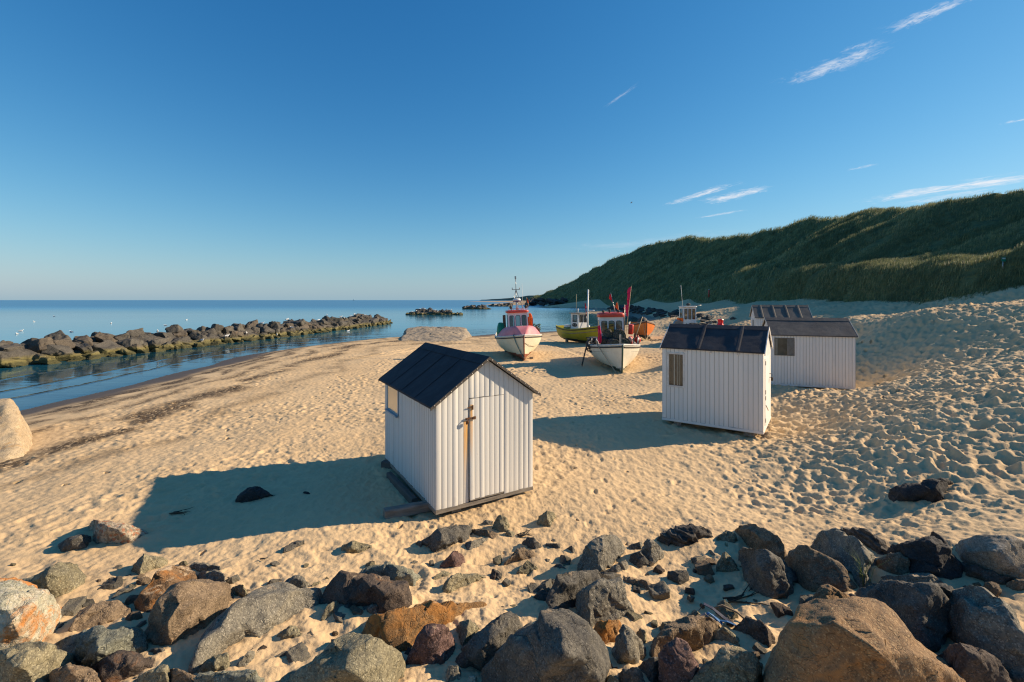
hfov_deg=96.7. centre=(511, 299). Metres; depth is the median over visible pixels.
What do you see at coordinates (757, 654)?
stone
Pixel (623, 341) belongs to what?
lobster pot
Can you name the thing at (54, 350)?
boulder
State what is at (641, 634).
stone
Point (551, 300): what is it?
armour stone
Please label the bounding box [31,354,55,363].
boulder
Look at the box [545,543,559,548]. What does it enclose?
stone
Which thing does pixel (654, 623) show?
stone
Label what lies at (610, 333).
lobster pot
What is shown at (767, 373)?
door
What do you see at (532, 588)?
stone
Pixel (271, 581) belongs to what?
stone
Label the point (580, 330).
fishing boat
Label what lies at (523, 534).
driftwood
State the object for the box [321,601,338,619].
stone
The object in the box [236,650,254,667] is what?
stone
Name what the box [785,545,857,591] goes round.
stone
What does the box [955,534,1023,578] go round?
stone
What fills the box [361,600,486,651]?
stone
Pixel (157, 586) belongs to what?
stone
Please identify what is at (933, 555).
stone
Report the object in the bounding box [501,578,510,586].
stone
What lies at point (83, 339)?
boulder
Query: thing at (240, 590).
stone
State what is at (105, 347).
boulder
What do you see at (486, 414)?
door
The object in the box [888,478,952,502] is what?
stone
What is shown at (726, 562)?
stone
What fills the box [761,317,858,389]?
beach hut
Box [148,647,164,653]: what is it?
stone
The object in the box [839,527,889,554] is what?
stone
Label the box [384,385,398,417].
window
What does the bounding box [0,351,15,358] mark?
boulder
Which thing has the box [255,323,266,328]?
boulder
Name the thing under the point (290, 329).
boulder
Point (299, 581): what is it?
stone
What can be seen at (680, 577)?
stone
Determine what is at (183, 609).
stone
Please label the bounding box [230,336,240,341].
boulder
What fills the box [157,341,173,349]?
boulder
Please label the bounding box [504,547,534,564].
stone
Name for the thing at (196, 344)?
boulder
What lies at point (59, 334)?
boulder
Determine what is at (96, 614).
stone
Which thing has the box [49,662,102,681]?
stone
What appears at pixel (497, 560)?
stone
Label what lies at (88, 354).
boulder
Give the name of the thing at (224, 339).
boulder
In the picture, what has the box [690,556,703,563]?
stone
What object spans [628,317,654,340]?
fishing boat
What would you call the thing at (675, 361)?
window
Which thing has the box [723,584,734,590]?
stone
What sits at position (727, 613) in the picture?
stone
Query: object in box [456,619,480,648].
stone
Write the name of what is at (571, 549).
stone
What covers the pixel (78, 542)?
stone
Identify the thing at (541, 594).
stone
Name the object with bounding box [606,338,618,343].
lobster pot
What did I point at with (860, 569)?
grass tuft
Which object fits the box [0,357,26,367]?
boulder
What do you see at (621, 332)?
lobster pot
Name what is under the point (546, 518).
stone
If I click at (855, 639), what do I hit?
stone
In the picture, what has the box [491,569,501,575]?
stone
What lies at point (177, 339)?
boulder
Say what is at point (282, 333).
boulder
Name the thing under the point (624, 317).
marker pole
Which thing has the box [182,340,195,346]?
boulder
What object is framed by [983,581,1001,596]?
stone
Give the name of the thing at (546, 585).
stone
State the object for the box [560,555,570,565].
stone
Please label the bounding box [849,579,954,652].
stone
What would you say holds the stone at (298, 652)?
on the beach sand
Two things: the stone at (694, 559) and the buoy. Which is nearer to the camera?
the stone at (694, 559)
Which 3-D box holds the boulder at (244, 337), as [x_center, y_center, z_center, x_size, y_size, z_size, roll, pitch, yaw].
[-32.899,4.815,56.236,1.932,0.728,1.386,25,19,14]
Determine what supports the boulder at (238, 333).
on the rock breakwater at (24, 353)
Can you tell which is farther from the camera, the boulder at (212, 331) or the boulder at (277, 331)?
the boulder at (277, 331)
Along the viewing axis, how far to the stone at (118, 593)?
5.44 m
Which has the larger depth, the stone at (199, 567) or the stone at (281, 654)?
the stone at (199, 567)
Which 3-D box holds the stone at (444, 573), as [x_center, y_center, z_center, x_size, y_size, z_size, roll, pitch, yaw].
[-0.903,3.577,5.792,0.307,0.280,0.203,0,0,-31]
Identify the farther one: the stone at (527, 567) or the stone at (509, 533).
the stone at (509, 533)
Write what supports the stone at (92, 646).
on the beach sand
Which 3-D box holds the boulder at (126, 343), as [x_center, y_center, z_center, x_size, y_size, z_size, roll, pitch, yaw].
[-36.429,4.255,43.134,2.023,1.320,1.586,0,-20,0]
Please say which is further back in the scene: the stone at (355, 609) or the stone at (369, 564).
the stone at (369, 564)
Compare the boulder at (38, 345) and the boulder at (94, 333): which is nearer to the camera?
the boulder at (38, 345)
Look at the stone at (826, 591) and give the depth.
4.79 m
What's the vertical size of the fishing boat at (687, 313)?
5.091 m
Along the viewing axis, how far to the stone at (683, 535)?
6.62 m
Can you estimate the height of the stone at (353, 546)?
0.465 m
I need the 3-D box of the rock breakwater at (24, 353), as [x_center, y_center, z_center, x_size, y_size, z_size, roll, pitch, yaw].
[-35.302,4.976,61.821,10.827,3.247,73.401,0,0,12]
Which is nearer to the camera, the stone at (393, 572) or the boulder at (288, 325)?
the stone at (393, 572)
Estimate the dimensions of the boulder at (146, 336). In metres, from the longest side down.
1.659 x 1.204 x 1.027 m
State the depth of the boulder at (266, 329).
60.30 m
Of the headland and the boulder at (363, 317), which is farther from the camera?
the headland
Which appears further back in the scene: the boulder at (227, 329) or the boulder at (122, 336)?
the boulder at (227, 329)
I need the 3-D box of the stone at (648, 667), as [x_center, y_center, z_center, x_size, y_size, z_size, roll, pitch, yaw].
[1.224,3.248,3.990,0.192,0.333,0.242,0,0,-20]
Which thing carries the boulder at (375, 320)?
on the rock breakwater at (24, 353)
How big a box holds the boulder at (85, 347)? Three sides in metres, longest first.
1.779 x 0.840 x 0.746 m
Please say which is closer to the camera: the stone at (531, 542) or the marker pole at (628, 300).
the stone at (531, 542)
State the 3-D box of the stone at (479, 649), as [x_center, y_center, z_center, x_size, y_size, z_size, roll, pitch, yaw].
[-0.168,3.339,4.336,0.447,0.821,0.795,0,0,32]
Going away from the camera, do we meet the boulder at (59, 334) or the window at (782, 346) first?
the window at (782, 346)
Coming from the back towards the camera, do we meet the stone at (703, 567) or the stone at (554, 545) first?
the stone at (554, 545)
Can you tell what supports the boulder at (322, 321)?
on the rock breakwater at (24, 353)
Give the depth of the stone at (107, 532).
6.92 m
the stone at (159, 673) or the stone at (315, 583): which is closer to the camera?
the stone at (159, 673)
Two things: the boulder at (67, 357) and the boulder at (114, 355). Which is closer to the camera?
the boulder at (67, 357)
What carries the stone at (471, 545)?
on the beach sand
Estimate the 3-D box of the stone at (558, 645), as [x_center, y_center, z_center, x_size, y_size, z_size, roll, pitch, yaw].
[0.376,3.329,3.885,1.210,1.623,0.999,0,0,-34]
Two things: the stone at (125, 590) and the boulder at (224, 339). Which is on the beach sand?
the stone at (125, 590)
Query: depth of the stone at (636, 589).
5.45 m
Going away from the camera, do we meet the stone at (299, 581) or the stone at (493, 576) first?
the stone at (299, 581)
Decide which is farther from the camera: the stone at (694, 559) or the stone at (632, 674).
the stone at (694, 559)
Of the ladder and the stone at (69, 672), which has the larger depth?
the ladder
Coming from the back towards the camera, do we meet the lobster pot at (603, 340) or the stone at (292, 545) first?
the lobster pot at (603, 340)
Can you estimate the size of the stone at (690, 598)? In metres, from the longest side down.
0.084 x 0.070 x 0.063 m
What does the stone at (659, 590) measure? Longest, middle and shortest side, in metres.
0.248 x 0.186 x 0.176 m
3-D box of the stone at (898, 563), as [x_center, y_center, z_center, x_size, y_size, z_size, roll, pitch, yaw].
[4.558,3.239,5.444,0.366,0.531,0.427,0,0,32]
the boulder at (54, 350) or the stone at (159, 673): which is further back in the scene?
the boulder at (54, 350)
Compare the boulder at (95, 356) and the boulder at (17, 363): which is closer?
the boulder at (17, 363)
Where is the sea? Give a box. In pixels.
[0,300,637,398]
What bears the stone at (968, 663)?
on the beach sand
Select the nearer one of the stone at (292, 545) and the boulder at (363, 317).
the stone at (292, 545)
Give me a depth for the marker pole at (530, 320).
34.58 m
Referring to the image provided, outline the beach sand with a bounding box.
[0,285,1023,681]
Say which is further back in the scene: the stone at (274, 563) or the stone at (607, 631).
the stone at (274, 563)
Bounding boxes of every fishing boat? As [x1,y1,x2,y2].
[495,276,541,360]
[556,290,597,342]
[588,309,640,372]
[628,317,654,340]
[671,291,711,324]
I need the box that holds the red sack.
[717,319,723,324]
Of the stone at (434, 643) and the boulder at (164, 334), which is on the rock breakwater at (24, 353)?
the boulder at (164, 334)
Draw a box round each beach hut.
[378,342,540,514]
[660,323,772,436]
[749,305,812,325]
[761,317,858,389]
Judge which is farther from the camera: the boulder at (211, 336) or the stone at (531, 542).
the boulder at (211, 336)
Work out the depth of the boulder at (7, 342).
36.29 m
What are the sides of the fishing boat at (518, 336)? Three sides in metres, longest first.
8.033 x 6.210 x 3.502 m
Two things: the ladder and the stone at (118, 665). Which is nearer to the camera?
the stone at (118, 665)
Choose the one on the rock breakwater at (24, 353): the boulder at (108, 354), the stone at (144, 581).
the boulder at (108, 354)
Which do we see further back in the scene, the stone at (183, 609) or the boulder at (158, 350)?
the boulder at (158, 350)
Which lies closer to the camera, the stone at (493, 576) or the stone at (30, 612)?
the stone at (30, 612)
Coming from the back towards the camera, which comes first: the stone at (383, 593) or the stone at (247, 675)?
the stone at (383, 593)
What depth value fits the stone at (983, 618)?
3.84 m
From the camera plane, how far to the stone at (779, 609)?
4.85 m
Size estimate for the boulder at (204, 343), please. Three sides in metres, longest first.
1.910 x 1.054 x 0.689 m
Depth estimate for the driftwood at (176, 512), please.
7.93 m
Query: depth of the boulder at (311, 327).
69.67 m
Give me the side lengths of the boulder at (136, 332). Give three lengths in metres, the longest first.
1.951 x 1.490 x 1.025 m
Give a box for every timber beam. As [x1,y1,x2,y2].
[381,460,391,468]
[383,501,430,518]
[386,472,417,502]
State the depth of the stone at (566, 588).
5.12 m
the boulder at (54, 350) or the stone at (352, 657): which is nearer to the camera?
the stone at (352, 657)
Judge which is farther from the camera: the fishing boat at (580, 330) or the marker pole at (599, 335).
the fishing boat at (580, 330)
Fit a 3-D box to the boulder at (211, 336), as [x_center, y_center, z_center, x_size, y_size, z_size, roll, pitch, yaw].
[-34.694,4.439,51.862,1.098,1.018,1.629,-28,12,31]
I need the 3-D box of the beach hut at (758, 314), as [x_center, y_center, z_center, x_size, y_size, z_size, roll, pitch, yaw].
[14.996,1.636,25.525,2.776,2.727,1.990,0,0,20]
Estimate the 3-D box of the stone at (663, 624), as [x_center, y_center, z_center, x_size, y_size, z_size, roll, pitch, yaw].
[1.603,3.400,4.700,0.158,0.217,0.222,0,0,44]
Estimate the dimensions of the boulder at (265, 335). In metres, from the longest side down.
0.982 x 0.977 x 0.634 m
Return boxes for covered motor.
[497,322,504,333]
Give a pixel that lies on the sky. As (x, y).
(150, 149)
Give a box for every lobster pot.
[598,337,609,344]
[602,328,612,337]
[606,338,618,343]
[612,329,625,338]
[621,338,628,343]
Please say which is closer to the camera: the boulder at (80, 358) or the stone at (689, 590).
the stone at (689, 590)
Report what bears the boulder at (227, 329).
on the rock breakwater at (24, 353)
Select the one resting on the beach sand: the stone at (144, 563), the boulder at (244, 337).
the stone at (144, 563)
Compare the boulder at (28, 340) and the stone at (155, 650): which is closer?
the stone at (155, 650)
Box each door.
[465,395,503,499]
[765,355,772,424]
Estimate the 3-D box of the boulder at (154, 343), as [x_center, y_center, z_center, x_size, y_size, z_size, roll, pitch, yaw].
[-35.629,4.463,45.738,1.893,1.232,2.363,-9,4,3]
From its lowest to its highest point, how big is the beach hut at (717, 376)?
2.917 m
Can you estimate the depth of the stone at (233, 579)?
5.60 m
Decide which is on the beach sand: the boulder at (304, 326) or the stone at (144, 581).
the stone at (144, 581)
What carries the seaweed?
on the beach sand
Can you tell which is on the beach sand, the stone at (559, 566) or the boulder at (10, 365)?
the stone at (559, 566)
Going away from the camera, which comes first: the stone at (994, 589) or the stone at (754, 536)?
the stone at (994, 589)
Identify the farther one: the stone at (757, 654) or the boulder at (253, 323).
the boulder at (253, 323)
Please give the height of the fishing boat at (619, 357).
3.767 m
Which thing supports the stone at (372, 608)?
on the beach sand
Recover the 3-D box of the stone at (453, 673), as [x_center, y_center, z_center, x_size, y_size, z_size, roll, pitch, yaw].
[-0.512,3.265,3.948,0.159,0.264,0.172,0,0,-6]
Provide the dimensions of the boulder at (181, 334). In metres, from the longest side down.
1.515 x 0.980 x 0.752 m
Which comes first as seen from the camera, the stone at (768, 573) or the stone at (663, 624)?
the stone at (663, 624)
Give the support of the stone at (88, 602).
on the beach sand
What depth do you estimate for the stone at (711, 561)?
6.07 m
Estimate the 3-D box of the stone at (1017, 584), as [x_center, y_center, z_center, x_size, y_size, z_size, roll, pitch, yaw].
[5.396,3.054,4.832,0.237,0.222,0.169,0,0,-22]
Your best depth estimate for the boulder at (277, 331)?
61.33 m
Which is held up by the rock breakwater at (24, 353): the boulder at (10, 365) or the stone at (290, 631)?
the boulder at (10, 365)
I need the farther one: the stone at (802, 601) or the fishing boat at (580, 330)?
the fishing boat at (580, 330)
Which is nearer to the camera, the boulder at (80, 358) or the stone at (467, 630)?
the stone at (467, 630)
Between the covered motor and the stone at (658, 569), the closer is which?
the stone at (658, 569)
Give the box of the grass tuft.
[843,546,890,585]
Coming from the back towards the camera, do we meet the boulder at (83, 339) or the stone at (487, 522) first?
the boulder at (83, 339)
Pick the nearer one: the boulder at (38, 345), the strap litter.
the strap litter
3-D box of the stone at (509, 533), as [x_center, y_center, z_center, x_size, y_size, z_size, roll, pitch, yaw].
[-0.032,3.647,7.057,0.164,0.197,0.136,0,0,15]
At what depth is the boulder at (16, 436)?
12.78 m
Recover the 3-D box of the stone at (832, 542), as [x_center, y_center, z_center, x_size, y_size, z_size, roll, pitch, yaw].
[4.270,3.371,5.770,0.658,1.029,1.314,0,0,0]
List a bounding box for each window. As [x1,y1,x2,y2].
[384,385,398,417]
[667,352,684,387]
[774,338,794,355]
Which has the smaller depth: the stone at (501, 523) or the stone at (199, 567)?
the stone at (199, 567)
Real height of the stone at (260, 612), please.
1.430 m
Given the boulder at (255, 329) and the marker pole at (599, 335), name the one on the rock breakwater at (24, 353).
the boulder at (255, 329)
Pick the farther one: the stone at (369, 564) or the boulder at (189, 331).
the boulder at (189, 331)
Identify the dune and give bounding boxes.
[530,190,1023,305]
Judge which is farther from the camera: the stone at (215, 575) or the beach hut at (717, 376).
the beach hut at (717, 376)
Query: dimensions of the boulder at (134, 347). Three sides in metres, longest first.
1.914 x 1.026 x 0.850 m
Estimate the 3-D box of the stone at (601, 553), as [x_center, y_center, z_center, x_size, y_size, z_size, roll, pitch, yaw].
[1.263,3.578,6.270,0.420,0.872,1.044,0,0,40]
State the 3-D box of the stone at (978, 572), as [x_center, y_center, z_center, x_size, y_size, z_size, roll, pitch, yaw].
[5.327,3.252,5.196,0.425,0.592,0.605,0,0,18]
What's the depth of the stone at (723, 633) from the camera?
4.42 m
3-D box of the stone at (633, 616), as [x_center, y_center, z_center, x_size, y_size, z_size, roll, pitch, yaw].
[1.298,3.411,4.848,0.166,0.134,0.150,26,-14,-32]
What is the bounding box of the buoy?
[628,324,633,334]
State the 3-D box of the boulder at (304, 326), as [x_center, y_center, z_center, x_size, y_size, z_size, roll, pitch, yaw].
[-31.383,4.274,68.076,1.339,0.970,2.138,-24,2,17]
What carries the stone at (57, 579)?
on the beach sand
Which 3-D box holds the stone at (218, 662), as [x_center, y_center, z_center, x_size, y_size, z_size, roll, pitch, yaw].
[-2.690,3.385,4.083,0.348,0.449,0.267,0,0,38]
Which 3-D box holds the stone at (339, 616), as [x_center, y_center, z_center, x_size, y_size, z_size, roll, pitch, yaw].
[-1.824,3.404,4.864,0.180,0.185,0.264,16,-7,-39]
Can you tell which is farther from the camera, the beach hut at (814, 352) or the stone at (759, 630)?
the beach hut at (814, 352)
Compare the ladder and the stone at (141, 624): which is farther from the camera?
the ladder
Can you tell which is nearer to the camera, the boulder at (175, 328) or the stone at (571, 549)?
the stone at (571, 549)
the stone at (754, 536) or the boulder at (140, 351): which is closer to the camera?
the stone at (754, 536)
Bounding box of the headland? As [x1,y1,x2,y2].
[487,295,536,300]
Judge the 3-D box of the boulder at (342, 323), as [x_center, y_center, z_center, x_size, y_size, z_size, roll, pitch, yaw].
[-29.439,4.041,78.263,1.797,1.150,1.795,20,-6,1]
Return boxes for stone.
[0,577,61,646]
[0,641,77,681]
[22,562,86,597]
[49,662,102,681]
[56,625,148,666]
[58,534,90,551]
[61,596,86,616]
[68,600,131,631]
[82,599,94,607]
[88,519,147,543]
[91,649,154,681]
[97,576,122,589]
[111,591,123,598]
[116,587,133,592]
[125,595,138,604]
[125,611,142,620]
[131,554,167,574]
[133,664,170,681]
[134,565,198,611]
[135,576,150,585]
[136,620,146,627]
[144,579,233,645]
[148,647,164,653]
[169,668,195,681]
[179,561,187,565]
[188,582,321,673]
[189,562,220,571]
[193,669,264,681]
[196,652,230,672]
[197,569,225,581]
[225,574,240,583]
[231,584,247,597]
[235,486,274,502]
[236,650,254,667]
[257,645,266,650]
[266,579,282,584]
[270,561,279,566]
[275,651,286,657]
[277,625,301,639]
[279,632,405,681]
[283,540,304,552]
[285,575,309,587]
[285,642,310,662]
[311,581,320,586]
[319,570,411,612]
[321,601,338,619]
[333,604,345,622]
[341,540,371,552]
[349,604,362,614]
[360,561,420,585]
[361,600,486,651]
[362,603,377,613]
[365,562,374,566]
[404,647,410,654]
[405,623,455,664]
[415,524,471,551]
[433,570,449,579]
[439,551,464,567]
[442,573,485,593]
[445,665,460,681]
[455,611,522,670]
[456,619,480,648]
[465,537,488,549]
[467,675,477,681]
[472,529,497,538]
[481,520,492,524]
[481,608,612,681]
[490,572,496,579]
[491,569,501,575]
[492,514,509,531]
[493,555,501,564]
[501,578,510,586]
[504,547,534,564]
[505,530,514,536]
[516,560,537,574]
[522,537,541,548]
[527,583,538,592]
[533,588,547,600]
[537,511,555,526]
[538,578,551,592]
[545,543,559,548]
[546,298,556,302]
[546,569,620,608]
[553,564,565,568]
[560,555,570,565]
[567,546,574,552]
[575,576,633,627]
[577,534,625,571]
[594,620,621,643]
[605,675,619,681]
[608,560,628,572]
[611,624,646,663]
[618,667,644,681]
[623,576,650,589]
[626,610,642,621]
[628,542,642,549]
[629,552,648,567]
[633,585,640,593]
[636,628,646,643]
[639,657,658,681]
[641,539,664,563]
[647,581,670,599]
[649,615,719,656]
[651,619,657,627]
[653,564,664,573]
[657,523,712,546]
[658,637,698,681]
[659,621,671,629]
[667,570,688,584]
[685,587,694,594]
[687,595,694,601]
[687,610,700,615]
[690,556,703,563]
[690,646,762,681]
[694,559,714,575]
[703,574,714,583]
[706,557,715,564]
[713,627,739,646]
[715,599,737,619]
[716,530,737,542]
[716,552,739,571]
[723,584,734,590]
[733,616,775,647]
[735,523,786,559]
[738,547,797,598]
[752,642,766,653]
[753,651,760,658]
[762,596,965,681]
[770,602,792,617]
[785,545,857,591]
[799,597,806,603]
[800,594,812,601]
[810,527,876,587]
[811,584,849,599]
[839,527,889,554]
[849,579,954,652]
[876,552,909,574]
[879,572,942,583]
[887,536,962,579]
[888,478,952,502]
[930,531,952,549]
[938,642,1012,681]
[947,585,1023,681]
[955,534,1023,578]
[961,562,1013,584]
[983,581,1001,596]
[1006,579,1023,590]
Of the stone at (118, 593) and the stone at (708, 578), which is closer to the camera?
the stone at (118, 593)
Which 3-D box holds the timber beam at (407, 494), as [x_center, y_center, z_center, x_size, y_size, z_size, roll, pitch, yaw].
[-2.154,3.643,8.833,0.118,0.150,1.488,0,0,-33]
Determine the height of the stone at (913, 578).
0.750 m
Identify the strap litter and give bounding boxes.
[698,602,743,626]
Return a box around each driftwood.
[169,507,192,514]
[517,529,531,536]
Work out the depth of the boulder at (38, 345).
36.69 m
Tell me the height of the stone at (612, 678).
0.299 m
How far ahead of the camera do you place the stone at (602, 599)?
4.83 m
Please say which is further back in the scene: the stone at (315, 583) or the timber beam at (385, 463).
the timber beam at (385, 463)
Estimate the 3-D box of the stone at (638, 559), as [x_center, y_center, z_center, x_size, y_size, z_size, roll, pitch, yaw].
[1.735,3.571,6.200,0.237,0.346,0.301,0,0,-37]
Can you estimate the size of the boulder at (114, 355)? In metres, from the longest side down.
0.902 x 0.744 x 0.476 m
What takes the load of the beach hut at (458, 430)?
on the beach sand
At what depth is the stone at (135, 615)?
4.92 m
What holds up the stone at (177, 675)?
on the beach sand
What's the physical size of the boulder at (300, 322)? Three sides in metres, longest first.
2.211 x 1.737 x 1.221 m
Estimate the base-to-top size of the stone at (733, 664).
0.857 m
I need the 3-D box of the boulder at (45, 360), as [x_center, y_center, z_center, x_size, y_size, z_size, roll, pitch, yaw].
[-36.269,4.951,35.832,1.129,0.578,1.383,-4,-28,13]
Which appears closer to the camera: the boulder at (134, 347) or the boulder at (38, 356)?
the boulder at (38, 356)
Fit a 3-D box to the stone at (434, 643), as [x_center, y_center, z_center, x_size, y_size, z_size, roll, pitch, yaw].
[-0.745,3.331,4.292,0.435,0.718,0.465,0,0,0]
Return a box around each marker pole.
[526,297,532,325]
[597,321,601,344]
[622,305,624,331]
[625,287,630,331]
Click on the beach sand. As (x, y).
(936, 391)
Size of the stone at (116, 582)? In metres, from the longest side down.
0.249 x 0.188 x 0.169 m
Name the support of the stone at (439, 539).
on the beach sand
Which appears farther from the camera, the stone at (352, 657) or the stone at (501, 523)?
the stone at (501, 523)
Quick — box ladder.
[581,338,588,365]
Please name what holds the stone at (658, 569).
on the beach sand
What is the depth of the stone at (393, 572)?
5.60 m
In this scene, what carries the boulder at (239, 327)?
on the rock breakwater at (24, 353)
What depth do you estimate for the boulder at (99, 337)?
41.69 m
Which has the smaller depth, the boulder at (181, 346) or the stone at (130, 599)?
the stone at (130, 599)
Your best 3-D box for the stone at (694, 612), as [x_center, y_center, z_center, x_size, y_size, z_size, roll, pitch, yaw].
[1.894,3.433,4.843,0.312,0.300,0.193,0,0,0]
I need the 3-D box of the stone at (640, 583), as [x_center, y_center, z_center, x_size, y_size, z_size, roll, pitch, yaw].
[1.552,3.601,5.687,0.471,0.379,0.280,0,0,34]
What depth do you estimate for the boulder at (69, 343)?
38.44 m
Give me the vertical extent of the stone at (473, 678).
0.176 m
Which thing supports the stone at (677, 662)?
on the beach sand
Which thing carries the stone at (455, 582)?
on the beach sand
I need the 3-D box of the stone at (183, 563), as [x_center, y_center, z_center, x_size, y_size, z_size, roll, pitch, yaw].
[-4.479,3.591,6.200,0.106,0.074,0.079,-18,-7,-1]
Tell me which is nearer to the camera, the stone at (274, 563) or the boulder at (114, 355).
the stone at (274, 563)
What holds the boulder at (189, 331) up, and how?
on the rock breakwater at (24, 353)
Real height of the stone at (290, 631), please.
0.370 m
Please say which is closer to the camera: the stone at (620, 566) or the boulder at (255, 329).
the stone at (620, 566)
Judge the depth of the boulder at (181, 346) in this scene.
46.81 m
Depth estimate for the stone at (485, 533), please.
7.00 m
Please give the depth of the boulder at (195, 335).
50.24 m
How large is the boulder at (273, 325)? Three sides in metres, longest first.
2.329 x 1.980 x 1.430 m
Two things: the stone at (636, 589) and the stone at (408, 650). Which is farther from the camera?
the stone at (636, 589)
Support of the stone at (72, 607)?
on the beach sand
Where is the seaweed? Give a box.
[722,584,769,605]
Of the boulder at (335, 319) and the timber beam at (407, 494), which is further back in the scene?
the boulder at (335, 319)
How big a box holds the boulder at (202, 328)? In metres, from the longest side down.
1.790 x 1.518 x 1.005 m
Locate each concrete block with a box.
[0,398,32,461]
[400,326,471,341]
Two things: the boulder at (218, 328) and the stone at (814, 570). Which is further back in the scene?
the boulder at (218, 328)
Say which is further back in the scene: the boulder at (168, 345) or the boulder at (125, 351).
the boulder at (168, 345)
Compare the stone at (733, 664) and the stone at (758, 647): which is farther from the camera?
the stone at (758, 647)
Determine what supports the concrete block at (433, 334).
on the beach sand
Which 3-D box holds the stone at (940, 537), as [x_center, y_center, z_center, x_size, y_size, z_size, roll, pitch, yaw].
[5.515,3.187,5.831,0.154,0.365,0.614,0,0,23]
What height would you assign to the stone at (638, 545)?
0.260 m
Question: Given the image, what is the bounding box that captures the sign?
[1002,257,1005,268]
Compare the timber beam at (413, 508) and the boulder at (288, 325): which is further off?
the boulder at (288, 325)
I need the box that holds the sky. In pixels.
[0,0,1023,299]
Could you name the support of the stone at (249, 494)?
on the beach sand
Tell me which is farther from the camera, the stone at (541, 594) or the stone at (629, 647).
the stone at (541, 594)
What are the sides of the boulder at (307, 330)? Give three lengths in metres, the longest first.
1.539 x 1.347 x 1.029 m
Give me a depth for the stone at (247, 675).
3.77 m
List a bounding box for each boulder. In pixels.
[0,342,22,351]
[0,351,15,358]
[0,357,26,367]
[1,340,12,343]
[4,363,15,367]
[20,338,37,343]
[25,337,54,352]
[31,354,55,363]
[34,354,55,358]
[38,357,60,364]
[41,344,73,356]
[44,330,71,340]
[53,339,75,348]
[55,353,76,360]
[66,356,85,366]
[73,335,92,345]
[76,343,92,352]
[81,350,100,358]
[85,354,100,359]
[91,332,114,338]
[92,340,122,354]
[94,331,115,342]
[100,351,114,356]
[110,353,122,359]
[114,333,129,339]
[115,338,143,347]
[119,348,135,357]
[126,328,144,336]
[128,344,146,350]
[134,338,147,347]
[136,349,149,355]
[137,334,158,338]
[146,337,170,349]
[150,348,165,354]
[155,332,173,337]
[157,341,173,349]
[165,324,183,332]
[171,337,179,342]
[171,342,188,350]
[172,331,187,337]
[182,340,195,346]
[186,329,199,334]
[188,332,209,340]
[193,340,210,345]
[193,342,203,349]
[196,326,209,331]
[203,328,217,334]
[206,333,215,340]
[211,324,223,333]
[220,336,232,342]
[222,326,233,333]
[229,331,243,336]
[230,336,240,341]
[234,323,244,330]
[241,335,253,343]
[246,319,257,326]
[251,326,259,333]
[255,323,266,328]
[259,333,269,337]
[260,325,274,334]
[267,321,279,328]
[273,328,279,334]
[277,331,286,336]
[283,323,293,327]
[286,326,295,331]
[291,319,306,325]
[299,324,308,328]
[300,328,312,333]
[308,325,316,329]
[317,319,328,324]
[326,317,342,322]
[337,320,346,326]
[360,315,368,320]
[368,318,378,322]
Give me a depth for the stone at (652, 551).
6.24 m
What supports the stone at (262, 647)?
on the beach sand
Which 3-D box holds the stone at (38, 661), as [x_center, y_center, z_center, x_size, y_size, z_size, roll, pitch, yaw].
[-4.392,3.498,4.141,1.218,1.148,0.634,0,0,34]
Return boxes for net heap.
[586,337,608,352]
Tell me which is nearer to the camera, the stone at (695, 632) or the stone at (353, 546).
the stone at (695, 632)
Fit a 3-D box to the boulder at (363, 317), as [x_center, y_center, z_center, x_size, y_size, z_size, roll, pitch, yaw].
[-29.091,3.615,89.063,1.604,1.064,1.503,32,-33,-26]
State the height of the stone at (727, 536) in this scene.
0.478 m
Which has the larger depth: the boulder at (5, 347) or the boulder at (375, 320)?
the boulder at (375, 320)
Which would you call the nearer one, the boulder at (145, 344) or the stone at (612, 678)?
the stone at (612, 678)

